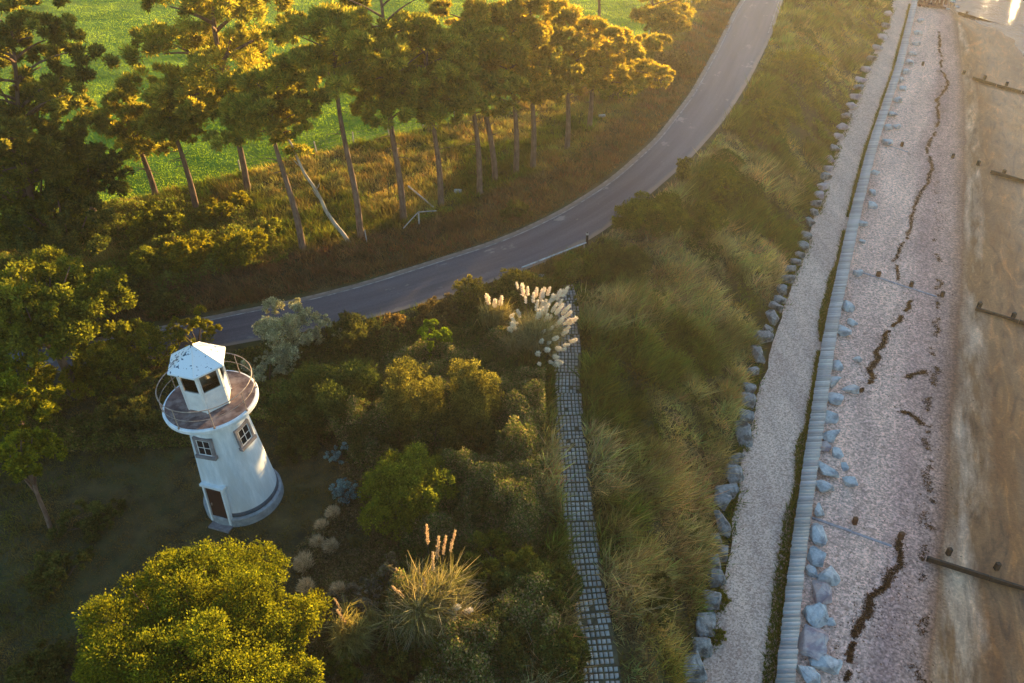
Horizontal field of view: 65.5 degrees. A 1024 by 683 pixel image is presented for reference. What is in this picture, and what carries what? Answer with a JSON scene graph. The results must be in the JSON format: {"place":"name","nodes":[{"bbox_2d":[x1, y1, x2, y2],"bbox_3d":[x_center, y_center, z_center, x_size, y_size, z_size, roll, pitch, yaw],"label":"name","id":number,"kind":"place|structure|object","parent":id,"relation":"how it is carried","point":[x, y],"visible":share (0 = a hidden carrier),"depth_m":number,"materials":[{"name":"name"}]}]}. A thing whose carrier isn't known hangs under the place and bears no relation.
{"place":"outdoors","nodes":[
{"label":"outdoors","id":0,"kind":"place"},
{"bbox_2d":[0,0,693,217],"bbox_3d":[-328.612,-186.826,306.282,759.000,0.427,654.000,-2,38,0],"label":"field","id":1,"kind":"structure","parent":0,"point":[225,163],"depth_m":84.29,"materials":[{"name":"green plant"}]},
{"bbox_2d":[6,0,782,371],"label":"road","id":2,"kind":"structure","parent":0,"point":[696,124],"depth_m":56.47,"materials":[{"name":"grey asphalt"}]},
{"bbox_2d":[38,0,744,349],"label":"road edge line","id":3,"kind":"object","parent":2,"relation":"on","point":[521,232],"visible":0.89,"depth_m":56.56,"materials":[{"name":"paint"}]},
{"bbox_2d":[87,1,740,339],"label":"kerb","id":4,"kind":"structure","parent":2,"relation":"on","point":[641,151],"depth_m":56.63,"materials":[{"name":"grey concrete"}]},
{"bbox_2d":[364,524,499,660],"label":"pampas grass","id":5,"kind":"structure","parent":0,"point":[447,589],"depth_m":30.39,"materials":[{"name":"green plant"}]},
{"bbox_2d":[0,0,893,682],"bbox_3d":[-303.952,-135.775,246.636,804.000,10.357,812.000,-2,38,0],"label":"ground","id":6,"kind":"structure","parent":0,"point":[90,578],"depth_m":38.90,"materials":[{"name":"green plant"}]},
{"bbox_2d":[0,355,66,453],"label":"broadleaf tree","id":7,"kind":"object","parent":6,"relation":"on","point":[20,401],"visible":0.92,"depth_m":37.32,"materials":[{"name":"green plant"}]},
{"bbox_2d":[0,426,68,529],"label":"broadleaf tree","id":8,"kind":"object","parent":6,"relation":"on","point":[36,440],"visible":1,"depth_m":32.71,"materials":[{"name":"green plant"}]},
{"bbox_2d":[3,638,73,682],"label":"shrub","id":9,"kind":"object","parent":6,"relation":"on","point":[33,663],"visible":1,"depth_m":29.93,"materials":[{"name":"green plant"}]},
{"bbox_2d":[0,132,105,246],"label":"broadleaf tree","id":10,"kind":"object","parent":6,"relation":"on","point":[10,203],"visible":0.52,"depth_m":49.51,"materials":[{"name":"green plant"}]},
{"bbox_2d":[0,181,116,260],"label":"broadleaf tree","id":11,"kind":"object","parent":6,"relation":"on","point":[63,233],"visible":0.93,"depth_m":49.77,"materials":[{"name":"green plant"}]},
{"bbox_2d":[24,545,94,601],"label":"shrub","id":12,"kind":"object","parent":6,"relation":"on","point":[54,562],"visible":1,"depth_m":33.52,"materials":[{"name":"green plant"}]},
{"bbox_2d":[0,0,120,218],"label":"pine tree","id":13,"kind":"object","parent":6,"relation":"on","point":[48,92],"visible":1,"depth_m":46.64,"materials":[{"name":"green plant"}]},
{"bbox_2d":[35,351,100,400],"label":"shrub","id":14,"kind":"object","parent":6,"relation":"on","point":[73,385],"visible":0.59,"depth_m":42.22,"materials":[{"name":"green plant"}]},
{"bbox_2d":[0,244,138,389],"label":"broadleaf tree","id":15,"kind":"object","parent":6,"relation":"on","point":[43,302],"visible":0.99,"depth_m":39.08,"materials":[{"name":"green plant"}]},
{"bbox_2d":[45,498,126,543],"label":"shrub","id":16,"kind":"object","parent":6,"relation":"on","point":[94,520],"visible":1,"depth_m":35.58,"materials":[{"name":"green plant"}]},
{"bbox_2d":[38,141,134,230],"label":"broadleaf tree","id":17,"kind":"object","parent":6,"relation":"on","point":[95,183],"visible":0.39,"depth_m":54.01,"materials":[{"name":"green plant"}]},
{"bbox_2d":[61,338,151,402],"bbox_3d":[-21.961,1.435,43.526,4.459,2.586,3.761,12,40,18],"label":"shrub","id":18,"kind":"object","parent":6,"relation":"on","point":[100,362],"visible":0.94,"depth_m":43.05,"materials":[{"name":"green plant"}]},
{"bbox_2d":[88,394,161,453],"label":"shrub","id":19,"kind":"object","parent":6,"relation":"on","point":[135,413],"visible":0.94,"depth_m":40.55,"materials":[{"name":"green plant"}]},
{"bbox_2d":[99,272,152,318],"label":"shrub","id":20,"kind":"object","parent":6,"relation":"on","point":[135,288],"visible":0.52,"depth_m":49.47,"materials":[{"name":"green plant"}]},
{"bbox_2d":[100,317,152,351],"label":"shrub","id":21,"kind":"object","parent":6,"relation":"on","point":[118,335],"visible":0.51,"depth_m":45.59,"materials":[{"name":"green plant"}]},
{"bbox_2d":[89,86,177,194],"bbox_3d":[-27.036,-14.228,58.262,5.899,9.042,7.091,-2,38,0],"label":"pine tree","id":22,"kind":"object","parent":6,"relation":"on","point":[130,141],"visible":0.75,"depth_m":56.04,"materials":[{"name":"green plant"}]},
{"bbox_2d":[0,195,287,306],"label":"bush","id":23,"kind":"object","parent":6,"relation":"on","point":[6,256],"depth_m":54.34,"materials":[{"name":"green plant"}]},
{"bbox_2d":[121,244,172,280],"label":"shrub","id":24,"kind":"object","parent":6,"relation":"on","point":[144,259],"visible":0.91,"depth_m":50.97,"materials":[{"name":"green plant"}]},
{"bbox_2d":[125,199,186,247],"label":"shrub","id":25,"kind":"object","parent":6,"relation":"on","point":[146,217],"visible":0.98,"depth_m":55.10,"materials":[{"name":"green plant"}]},
{"bbox_2d":[121,321,195,369],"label":"shrub","id":26,"kind":"object","parent":6,"relation":"on","point":[155,337],"visible":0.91,"depth_m":44.76,"materials":[{"name":"green plant"}]},
{"bbox_2d":[138,285,193,321],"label":"shrub","id":27,"kind":"object","parent":6,"relation":"on","point":[159,298],"visible":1,"depth_m":48.89,"materials":[{"name":"green plant"}]},
{"bbox_2d":[130,79,219,207],"bbox_3d":[-23.026,-13.221,56.023,6.338,10.074,7.204,-2,38,0],"label":"pine tree","id":28,"kind":"object","parent":6,"relation":"on","point":[163,124],"visible":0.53,"depth_m":53.58,"materials":[{"name":"green plant"}]},
{"bbox_2d":[161,229,215,276],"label":"shrub","id":29,"kind":"object","parent":6,"relation":"on","point":[195,244],"visible":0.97,"depth_m":51.72,"materials":[{"name":"green plant"}]},
{"bbox_2d":[165,304,222,347],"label":"shrub","id":30,"kind":"object","parent":6,"relation":"on","point":[198,321],"visible":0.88,"depth_m":45.81,"materials":[{"name":"green plant"}]},
{"bbox_2d":[70,535,333,682],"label":"broadleaf tree","id":31,"kind":"object","parent":6,"relation":"on","point":[204,617],"visible":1,"depth_m":26.70,"materials":[{"name":"green plant"}]},
{"bbox_2d":[196,197,233,220],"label":"shrub","id":32,"kind":"object","parent":6,"relation":"on","point":[226,208],"visible":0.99,"depth_m":56.80,"materials":[{"name":"green plant"}]},
{"bbox_2d":[155,341,283,533],"bbox_3d":[-12.628,3.776,34.417,3.920,9.450,4.095,-2,38,0],"label":"lighthouse","id":33,"kind":"object","parent":6,"relation":"on","point":[210,403],"visible":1,"depth_m":33.68,"materials":[{"name":"paint"}]},
{"bbox_2d":[192,436,217,460],"bbox_3d":[-12.944,4.502,33.482,0.960,1.088,0.270,7,39,12],"label":"window","id":34,"kind":"structure","parent":33,"relation":"in","point":[204,447],"depth_m":33.49,"materials":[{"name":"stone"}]},
{"bbox_2d":[199,481,232,525],"bbox_3d":[-13.025,7.168,35.264,1.200,2.212,0.414,10,39,16],"label":"door","id":35,"kind":"structure","parent":33,"relation":"in","point":[216,498],"depth_m":35.11,"materials":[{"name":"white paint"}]},
{"bbox_2d":[233,418,256,451],"bbox_3d":[-11.423,3.995,34.059,0.270,1.088,0.960,13,40,19],"label":"window","id":36,"kind":"structure","parent":33,"relation":"in","point":[244,435],"depth_m":34.02,"materials":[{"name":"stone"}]},
{"bbox_2d":[114,0,327,192],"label":"pine tree","id":37,"kind":"object","parent":6,"relation":"on","point":[240,42],"visible":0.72,"depth_m":51.66,"materials":[{"name":"green plant"}]},
{"bbox_2d":[208,225,268,269],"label":"shrub","id":38,"kind":"object","parent":6,"relation":"on","point":[242,240],"visible":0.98,"depth_m":51.78,"materials":[{"name":"green plant"}]},
{"bbox_2d":[201,63,332,250],"bbox_3d":[-14.325,-10.780,49.734,7.808,12.922,8.268,-2,38,0],"label":"pine tree","id":39,"kind":"object","parent":6,"relation":"on","point":[254,102],"visible":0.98,"depth_m":46.32,"materials":[{"name":"green plant"}]},
{"bbox_2d":[240,349,293,389],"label":"shrub","id":40,"kind":"object","parent":6,"relation":"on","point":[258,371],"visible":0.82,"depth_m":42.99,"materials":[{"name":"green plant"}]},
{"bbox_2d":[251,295,322,367],"bbox_3d":[-12.901,-0.653,45.183,5.016,3.290,3.933,27,46,33],"label":"shrub","id":41,"kind":"object","parent":6,"relation":"on","point":[273,329],"visible":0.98,"depth_m":43.98,"materials":[{"name":"green plant"}]},
{"bbox_2d":[0,257,585,453],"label":"hedge bottom","id":42,"kind":"object","parent":6,"relation":"on","point":[146,434],"visible":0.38,"depth_m":43.41,"materials":[{"name":"green plant"}]},
{"bbox_2d":[268,108,348,241],"bbox_3d":[-13.652,-10.693,51.701,4.106,10.428,3.397,-23,42,-25],"label":"dead pine","id":43,"kind":"object","parent":6,"relation":"on","point":[291,148],"visible":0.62,"depth_m":50.04,"materials":[{"name":"wood"}]},
{"bbox_2d":[259,356,383,442],"bbox_3d":[-9.804,2.629,40.874,6.612,3.422,5.678,-2,38,0],"label":"shrub","id":44,"kind":"object","parent":6,"relation":"on","point":[329,385],"visible":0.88,"depth_m":40.16,"materials":[{"name":"green plant"}]},
{"bbox_2d":[298,314,344,348],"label":"shrub","id":45,"kind":"object","parent":6,"relation":"on","point":[316,330],"visible":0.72,"depth_m":45.00,"materials":[{"name":"green plant"}]},
{"bbox_2d":[260,1,395,238],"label":"pine tree","id":46,"kind":"object","parent":6,"relation":"on","point":[338,20],"visible":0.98,"depth_m":45.38,"materials":[{"name":"green plant"}]},
{"bbox_2d":[328,477,360,503],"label":"shrub","id":47,"kind":"object","parent":6,"relation":"on","point":[340,488],"visible":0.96,"depth_m":36.62,"materials":[{"name":"green plant"}]},
{"bbox_2d":[318,646,371,682],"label":"shrub","id":48,"kind":"object","parent":6,"relation":"on","point":[347,670],"visible":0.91,"depth_m":29.59,"materials":[{"name":"green plant"}]},
{"bbox_2d":[293,430,403,682],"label":"dry cover","id":49,"kind":"object","parent":6,"relation":"on","point":[348,567],"visible":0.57,"depth_m":33.87,"materials":[{"name":"brown plant"}]},
{"bbox_2d":[317,594,385,666],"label":"pampas grass","id":50,"kind":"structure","parent":6,"relation":"on","point":[352,634],"depth_m":30.16,"materials":[{"name":"green plant"}]},
{"bbox_2d":[323,310,381,352],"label":"shrub","id":51,"kind":"object","parent":6,"relation":"on","point":[349,321],"visible":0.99,"depth_m":45.51,"materials":[{"name":"green plant"}]},
{"bbox_2d":[327,581,382,617],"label":"shrub","id":52,"kind":"object","parent":6,"relation":"on","point":[365,601],"visible":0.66,"depth_m":31.74,"materials":[{"name":"green plant"}]},
{"bbox_2d":[0,0,741,322],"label":"rough meadow grass","id":53,"kind":"structure","parent":6,"relation":"on","point":[377,201],"depth_m":60.67,"materials":[{"name":"green plant"}]},
{"bbox_2d":[359,551,398,594],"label":"shrub","id":54,"kind":"object","parent":6,"relation":"on","point":[388,564],"visible":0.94,"depth_m":32.33,"materials":[{"name":"green plant"}]},
{"bbox_2d":[374,311,415,341],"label":"shrub","id":55,"kind":"object","parent":6,"relation":"on","point":[395,320],"visible":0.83,"depth_m":46.23,"materials":[{"name":"green plant"}]},
{"bbox_2d":[317,0,474,221],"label":"pine tree","id":56,"kind":"object","parent":6,"relation":"on","point":[388,99],"visible":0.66,"depth_m":49.08,"materials":[{"name":"green plant"}]},
{"bbox_2d":[356,440,459,542],"bbox_3d":[-4.709,6.581,35.400,4.736,3.132,4.156,-11,38,-11],"label":"shrub","id":57,"kind":"object","parent":6,"relation":"on","point":[386,476],"visible":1,"depth_m":34.91,"materials":[{"name":"green plant"}]},
{"bbox_2d":[379,354,448,439],"bbox_3d":[-4.763,2.652,39.485,3.520,4.519,4.133,-2,38,0],"label":"shrub","id":58,"kind":"object","parent":6,"relation":"on","point":[404,391],"visible":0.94,"depth_m":38.61,"materials":[{"name":"green plant"}]},
{"bbox_2d":[362,19,499,206],"bbox_3d":[-5.167,-14.954,54.368,8.966,13.540,9.006,-2,38,0],"label":"pine tree","id":59,"kind":"object","parent":6,"relation":"on","point":[460,102],"visible":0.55,"depth_m":50.74,"materials":[{"name":"green plant"}]},
{"bbox_2d":[400,407,465,458],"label":"shrub","id":60,"kind":"object","parent":6,"relation":"on","point":[450,432],"visible":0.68,"depth_m":38.60,"materials":[{"name":"green plant"}]},
{"bbox_2d":[416,318,452,358],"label":"shrub","id":61,"kind":"object","parent":6,"relation":"on","point":[444,335],"visible":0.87,"depth_m":44.09,"materials":[{"name":"green plant"}]},
{"bbox_2d":[412,292,466,338],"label":"shrub","id":62,"kind":"object","parent":6,"relation":"on","point":[435,308],"visible":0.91,"depth_m":47.13,"materials":[{"name":"green plant"}]},
{"bbox_2d":[311,316,570,682],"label":"bramble cover","id":63,"kind":"object","parent":6,"relation":"on","point":[516,485],"visible":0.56,"depth_m":35.52,"materials":[{"name":"green plant"}]},
{"bbox_2d":[420,634,477,682],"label":"shrub","id":64,"kind":"object","parent":6,"relation":"on","point":[427,662],"visible":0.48,"depth_m":29.36,"materials":[{"name":"green plant"}]},
{"bbox_2d":[416,0,528,180],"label":"pine tree","id":65,"kind":"object","parent":6,"relation":"on","point":[480,11],"visible":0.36,"depth_m":53.51,"materials":[{"name":"green plant"}]},
{"bbox_2d":[450,274,495,306],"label":"shrub","id":66,"kind":"object","parent":6,"relation":"on","point":[470,284],"visible":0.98,"depth_m":48.58,"materials":[{"name":"green plant"}]},
{"bbox_2d":[450,472,497,524],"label":"shrub","id":67,"kind":"object","parent":6,"relation":"on","point":[483,506],"visible":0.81,"depth_m":34.95,"materials":[{"name":"green plant"}]},
{"bbox_2d":[419,17,530,194],"bbox_3d":[-2.771,-16.151,55.907,6.629,13.274,7.519,-15,39,-16],"label":"pine tree","id":68,"kind":"object","parent":6,"relation":"on","point":[491,35],"visible":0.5,"depth_m":53.02,"materials":[{"name":"green plant"}]},
{"bbox_2d":[447,357,506,436],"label":"shrub","id":69,"kind":"object","parent":6,"relation":"on","point":[473,389],"visible":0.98,"depth_m":38.47,"materials":[{"name":"green plant"}]},
{"bbox_2d":[476,293,518,330],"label":"pampas grass","id":70,"kind":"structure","parent":6,"relation":"on","point":[494,314],"depth_m":46.22,"materials":[{"name":"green plant"}]},
{"bbox_2d":[457,527,539,595],"bbox_3d":[-0.860,9.087,33.055,2.989,1.772,3.221,-27,44,-29],"label":"shrub","id":71,"kind":"object","parent":6,"relation":"on","point":[513,560],"visible":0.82,"depth_m":32.73,"materials":[{"name":"green plant"}]},
{"bbox_2d":[474,417,526,459],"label":"shrub","id":72,"kind":"object","parent":6,"relation":"on","point":[489,438],"visible":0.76,"depth_m":38.38,"materials":[{"name":"green plant"}]},
{"bbox_2d":[462,598,544,680],"bbox_3d":[-0.401,11.184,30.064,3.169,2.003,3.257,25,45,31],"label":"shrub","id":73,"kind":"object","parent":6,"relation":"on","point":[514,647],"visible":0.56,"depth_m":29.49,"materials":[{"name":"green plant"}]},
{"bbox_2d":[491,267,533,305],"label":"shrub","id":74,"kind":"object","parent":6,"relation":"on","point":[517,275],"visible":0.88,"depth_m":48.78,"materials":[{"name":"green plant"}]},
{"bbox_2d":[496,199,531,221],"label":"shrub","id":75,"kind":"object","parent":6,"relation":"on","point":[507,213],"visible":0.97,"depth_m":57.28,"materials":[{"name":"green plant"}]},
{"bbox_2d":[480,0,574,173],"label":"pine tree","id":76,"kind":"object","parent":6,"relation":"on","point":[539,77],"visible":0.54,"depth_m":54.91,"materials":[{"name":"green plant"}]},
{"bbox_2d":[494,282,578,366],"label":"pampas grass","id":77,"kind":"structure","parent":6,"relation":"on","point":[541,329],"depth_m":44.24,"materials":[{"name":"beige plant"}]},
{"bbox_2d":[489,555,583,625],"bbox_3d":[1.035,9.874,31.865,3.881,1.956,3.291,-2,38,0],"label":"shrub","id":78,"kind":"object","parent":6,"relation":"on","point":[510,575],"visible":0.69,"depth_m":31.85,"materials":[{"name":"green plant"}]},
{"bbox_2d":[490,0,584,168],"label":"pine tree","id":79,"kind":"object","parent":6,"relation":"on","point":[549,9],"visible":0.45,"depth_m":55.57,"materials":[{"name":"green plant"}]},
{"bbox_2d":[521,622,592,682],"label":"shrub","id":80,"kind":"object","parent":6,"relation":"on","point":[567,645],"visible":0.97,"depth_m":29.26,"materials":[{"name":"green plant"}]},
{"bbox_2d":[531,3,627,149],"bbox_3d":[4.517,-20.002,61.754,8.975,11.867,8.184,-2,38,0],"label":"pine tree","id":81,"kind":"object","parent":6,"relation":"on","point":[590,52],"visible":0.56,"depth_m":59.03,"materials":[{"name":"green plant"}]},
{"bbox_2d":[591,239,653,287],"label":"shrub","id":82,"kind":"object","parent":6,"relation":"on","point":[639,259],"visible":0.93,"depth_m":51.00,"materials":[{"name":"green plant"}]},
{"bbox_2d":[577,14,675,125],"bbox_3d":[8.618,-21.233,64.787,9.147,9.808,9.600,-2,38,0],"label":"pine tree","id":83,"kind":"object","parent":6,"relation":"on","point":[628,65],"visible":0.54,"depth_m":62.66,"materials":[{"name":"green plant"}]},
{"bbox_2d":[610,190,693,238],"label":"shrub","id":84,"kind":"object","parent":6,"relation":"on","point":[665,206],"visible":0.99,"depth_m":54.83,"materials":[{"name":"green plant"}]},
{"bbox_2d":[642,571,681,629],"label":"shrub","id":85,"kind":"object","parent":6,"relation":"on","point":[666,594],"visible":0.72,"depth_m":32.25,"materials":[{"name":"green plant"}]},
{"bbox_2d":[628,0,706,51],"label":"pine tree","id":86,"kind":"object","parent":6,"relation":"on","point":[667,16],"visible":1,"depth_m":80.30,"materials":[{"name":"green plant"}]},
{"bbox_2d":[653,48,692,72],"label":"shrub","id":87,"kind":"object","parent":6,"relation":"on","point":[681,55],"visible":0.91,"depth_m":79.27,"materials":[{"name":"green plant"}]},
{"bbox_2d":[486,0,894,682],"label":"slope grass","id":88,"kind":"structure","parent":6,"relation":"on","point":[608,318],"depth_m":46.29,"materials":[{"name":"green plant"}]},
{"bbox_2d":[683,649,707,682],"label":"boulder","id":89,"kind":"object","parent":6,"relation":"on","point":[701,674],"visible":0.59,"depth_m":34.10,"materials":[{"name":"grey stone"}]},
{"bbox_2d":[675,199,729,241],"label":"shrub","id":90,"kind":"object","parent":6,"relation":"on","point":[714,219],"visible":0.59,"depth_m":56.92,"materials":[{"name":"green plant"}]},
{"bbox_2d":[695,612,715,636],"bbox_3d":[8.794,12.929,36.460,1.181,0.726,1.681,17,43,11],"label":"boulder","id":91,"kind":"object","parent":6,"relation":"on","point":[705,624],"visible":0.8,"depth_m":36.13,"materials":[{"name":"grey stone"}]},
{"bbox_2d":[698,166,744,199],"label":"shrub","id":92,"kind":"object","parent":6,"relation":"on","point":[723,191],"visible":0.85,"depth_m":60.67,"materials":[{"name":"green plant"}]},
{"bbox_2d":[640,7,859,550],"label":"scrub patches","id":93,"kind":"object","parent":6,"relation":"on","point":[783,88],"visible":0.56,"depth_m":61.68,"materials":[{"name":"green plant"}]},
{"bbox_2d":[553,284,621,682],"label":"path","id":94,"kind":"structure","parent":0,"point":[594,620],"depth_m":35.32,"materials":[{"name":"grey concrete"}]},
{"bbox_2d":[703,0,911,682],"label":"gravel track","id":95,"kind":"structure","parent":0,"point":[779,415],"depth_m":46.78,"materials":[{"name":"grey gravel"}]},
{"bbox_2d":[701,3,910,682],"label":"track edge weeds","id":96,"kind":"object","parent":95,"relation":"on","point":[802,445],"visible":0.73,"depth_m":45.36,"materials":[{"name":"green plant"}]},
{"bbox_2d":[796,0,1023,682],"bbox_3d":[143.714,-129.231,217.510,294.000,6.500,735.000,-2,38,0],"label":"beach","id":97,"kind":"structure","parent":0,"point":[976,633],"depth_m":49.93,"materials":[{"name":"beige gravel"}]},
{"bbox_2d":[797,624,828,660],"bbox_3d":[13.494,13.578,36.030,1.517,0.580,1.905,0,35,29],"label":"beach rock","id":98,"kind":"object","parent":97,"relation":"on","point":[812,642],"visible":0.9,"depth_m":35.74,"materials":[{"name":"grey stone"}]},
{"bbox_2d":[802,602,828,627],"bbox_3d":[14.216,12.764,37.066,1.378,0.596,1.176,-24,52,-23],"label":"beach rock","id":99,"kind":"object","parent":97,"relation":"on","point":[816,615],"visible":0.98,"depth_m":36.88,"materials":[{"name":"grey stone"}]},
{"bbox_2d":[812,580,832,604],"bbox_3d":[14.797,12.003,38.013,0.983,0.608,1.573,-2,37,12],"label":"beach rock","id":100,"kind":"object","parent":97,"relation":"on","point":[822,592],"visible":0.89,"depth_m":37.78,"materials":[{"name":"grey stone"}]},
{"bbox_2d":[808,654,841,674],"bbox_3d":[13.823,14.275,35.247,1.422,0.586,0.888,17,42,24],"label":"beach rock","id":101,"kind":"object","parent":97,"relation":"on","point":[827,663],"visible":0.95,"depth_m":35.05,"materials":[{"name":"grey stone"}]},
{"bbox_2d":[775,0,917,682],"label":"sea wall","id":102,"kind":"structure","parent":97,"relation":"on","point":[787,659],"depth_m":47.17,"materials":[{"name":"grey concrete"}]},
{"bbox_2d":[805,31,997,682],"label":"seaweed","id":103,"kind":"object","parent":97,"relation":"on","point":[883,587],"visible":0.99,"depth_m":47.73,"materials":[{"name":"brown plant"}]},
{"bbox_2d":[812,516,1023,590],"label":"groyne","id":104,"kind":"object","parent":97,"relation":"on","point":[955,567],"visible":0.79,"depth_m":39.59,"materials":[{"name":"brown wood"}]},
{"bbox_2d":[863,271,1023,324],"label":"groyne","id":105,"kind":"object","parent":97,"relation":"on","point":[978,306],"visible":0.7,"depth_m":56.93,"materials":[{"name":"brown wood"}]},
{"bbox_2d":[954,0,1023,55],"bbox_3d":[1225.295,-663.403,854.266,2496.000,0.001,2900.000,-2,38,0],"label":"sea","id":106,"kind":"structure","parent":0,"point":[1008,15],"depth_m":115.08,"materials":[{"name":"grey liquid"}]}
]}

